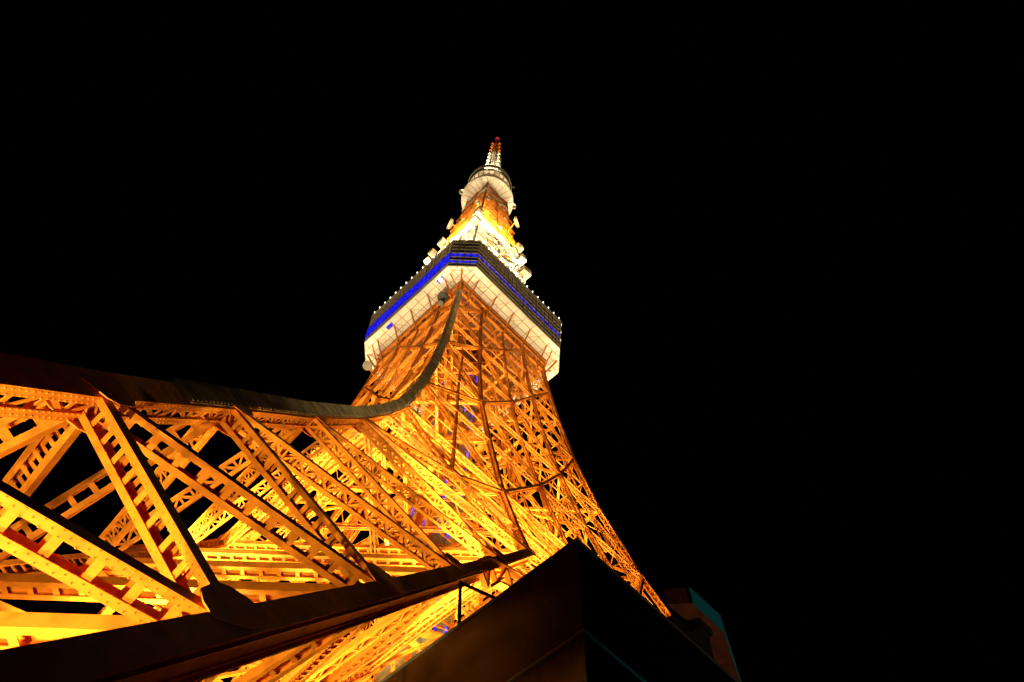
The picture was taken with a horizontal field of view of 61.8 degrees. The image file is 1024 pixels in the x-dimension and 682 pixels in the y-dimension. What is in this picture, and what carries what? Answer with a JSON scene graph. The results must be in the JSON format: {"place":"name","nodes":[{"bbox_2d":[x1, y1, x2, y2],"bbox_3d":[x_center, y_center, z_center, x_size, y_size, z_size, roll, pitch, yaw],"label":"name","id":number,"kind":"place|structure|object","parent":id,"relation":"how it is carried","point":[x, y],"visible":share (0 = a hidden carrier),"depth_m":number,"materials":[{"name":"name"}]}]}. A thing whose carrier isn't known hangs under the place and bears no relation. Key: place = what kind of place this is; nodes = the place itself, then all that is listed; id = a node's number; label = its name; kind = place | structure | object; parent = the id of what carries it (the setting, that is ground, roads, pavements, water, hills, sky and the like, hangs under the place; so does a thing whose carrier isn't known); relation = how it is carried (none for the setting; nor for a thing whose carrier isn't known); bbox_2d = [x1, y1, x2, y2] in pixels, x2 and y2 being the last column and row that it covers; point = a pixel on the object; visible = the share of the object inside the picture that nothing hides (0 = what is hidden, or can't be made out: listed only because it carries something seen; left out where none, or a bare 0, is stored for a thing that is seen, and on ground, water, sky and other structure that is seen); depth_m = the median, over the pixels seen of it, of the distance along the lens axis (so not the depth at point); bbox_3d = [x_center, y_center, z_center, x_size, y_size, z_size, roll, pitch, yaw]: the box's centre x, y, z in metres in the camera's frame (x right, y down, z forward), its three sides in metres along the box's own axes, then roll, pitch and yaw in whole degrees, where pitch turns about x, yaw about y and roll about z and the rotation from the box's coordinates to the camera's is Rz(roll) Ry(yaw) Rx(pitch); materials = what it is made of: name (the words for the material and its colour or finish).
{"place":"outdoors","nodes":[
{"label":"outdoors","id":0,"kind":"place"},
{"bbox_2d":[0,0,1023,681],"label":"sky","id":1,"kind":"structure","parent":0,"point":[776,247],"materials":[{"name":"black"}]},
{"bbox_3d":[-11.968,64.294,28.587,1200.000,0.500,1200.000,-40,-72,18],"label":"ground","id":2,"kind":"structure","parent":0,"visible":0},
{"bbox_2d":[0,137,671,681],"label":"lattice tower","id":3,"kind":"structure","parent":2,"relation":"on","point":[468,367],"depth_m":35.12,"materials":[{"name":"orange metal"}]},
{"bbox_2d":[363,361,373,375],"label":"dish antenna","id":4,"kind":"object","parent":3,"relation":"attached to","point":[367,365],"visible":1,"depth_m":148.10,"materials":[{"name":"white metal"}]},
{"bbox_2d":[424,256,431,263],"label":"equipment cabinet","id":5,"kind":"object","parent":3,"relation":"attached to","point":[427,259],"visible":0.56,"depth_m":202.45,"materials":[{"name":"white metal"}]},
{"bbox_2d":[428,248,438,257],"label":"equipment cabinet","id":6,"kind":"object","parent":3,"relation":"attached to","point":[432,252],"visible":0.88,"depth_m":208.03,"materials":[{"name":"white metal"}]},
{"bbox_2d":[438,300,444,307],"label":"dish antenna","id":7,"kind":"object","parent":3,"relation":"attached to","point":[440,303],"visible":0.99,"depth_m":148.32,"materials":[{"name":"grey metal"}]},
{"bbox_2d":[437,237,446,248],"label":"equipment cabinet","id":8,"kind":"object","parent":3,"relation":"attached to","point":[442,242],"visible":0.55,"depth_m":215.01,"materials":[{"name":"white metal"}]},
{"bbox_2d":[437,291,447,301],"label":"dish antenna","id":9,"kind":"object","parent":3,"relation":"attached to","point":[442,296],"visible":0.96,"depth_m":149.28,"materials":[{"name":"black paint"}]},
{"bbox_2d":[446,218,457,228],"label":"dish antenna","id":10,"kind":"object","parent":3,"relation":"attached to","point":[450,224],"visible":1,"depth_m":220.06,"materials":[{"name":"white metal"}]},
{"bbox_2d":[469,214,480,226],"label":"equipment cabinet","id":11,"kind":"object","parent":3,"relation":"attached to","point":[474,220],"visible":0.91,"depth_m":194.87,"materials":[{"name":"white metal"}]},
{"bbox_2d":[472,210,481,217],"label":"equipment cabinet","id":12,"kind":"object","parent":3,"relation":"attached to","point":[477,213],"visible":0.48,"depth_m":201.19,"materials":[{"name":"white metal"}]},
{"bbox_2d":[474,206,483,213],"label":"equipment cabinet","id":13,"kind":"object","parent":3,"relation":"attached to","point":[480,209],"visible":0.47,"depth_m":207.33,"materials":[{"name":"white metal"}]},
{"bbox_2d":[507,216,519,231],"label":"dish antenna","id":14,"kind":"object","parent":3,"relation":"attached to","point":[516,222],"visible":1,"depth_m":218.49,"materials":[{"name":"white metal"}]},
{"bbox_2d":[514,242,523,252],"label":"equipment cabinet","id":15,"kind":"object","parent":3,"relation":"attached to","point":[519,247],"visible":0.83,"depth_m":212.87,"materials":[{"name":"white metal"}]},
{"bbox_2d":[516,253,526,264],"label":"equipment cabinet","id":16,"kind":"object","parent":3,"relation":"attached to","point":[521,259],"visible":0.91,"depth_m":204.28,"materials":[{"name":"white metal"}]},
{"bbox_2d":[513,265,531,280],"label":"equipment cabinet","id":17,"kind":"object","parent":3,"relation":"attached to","point":[524,271],"visible":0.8,"depth_m":196.17,"materials":[{"name":"white metal"}]},
{"bbox_2d":[379,537,738,681],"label":"podium building","id":18,"kind":"structure","parent":2,"relation":"on","point":[576,609],"depth_m":17.25,"materials":[{"name":"metal"}]},
{"bbox_2d":[457,580,494,623],"bbox_3d":[-0.773,5.974,19.654,1.023,1.504,0.169,-13,-66,7],"label":"roof bracket","id":19,"kind":"object","parent":18,"relation":"on","point":[473,588],"visible":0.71,"depth_m":19.82,"materials":[{"name":"black metal"}]},
{"bbox_2d":[664,587,740,681],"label":"rooftop canopy","id":20,"kind":"object","parent":18,"relation":"on","point":[698,613],"visible":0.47,"depth_m":22.67,"materials":[{"name":"metal"}]}
]}

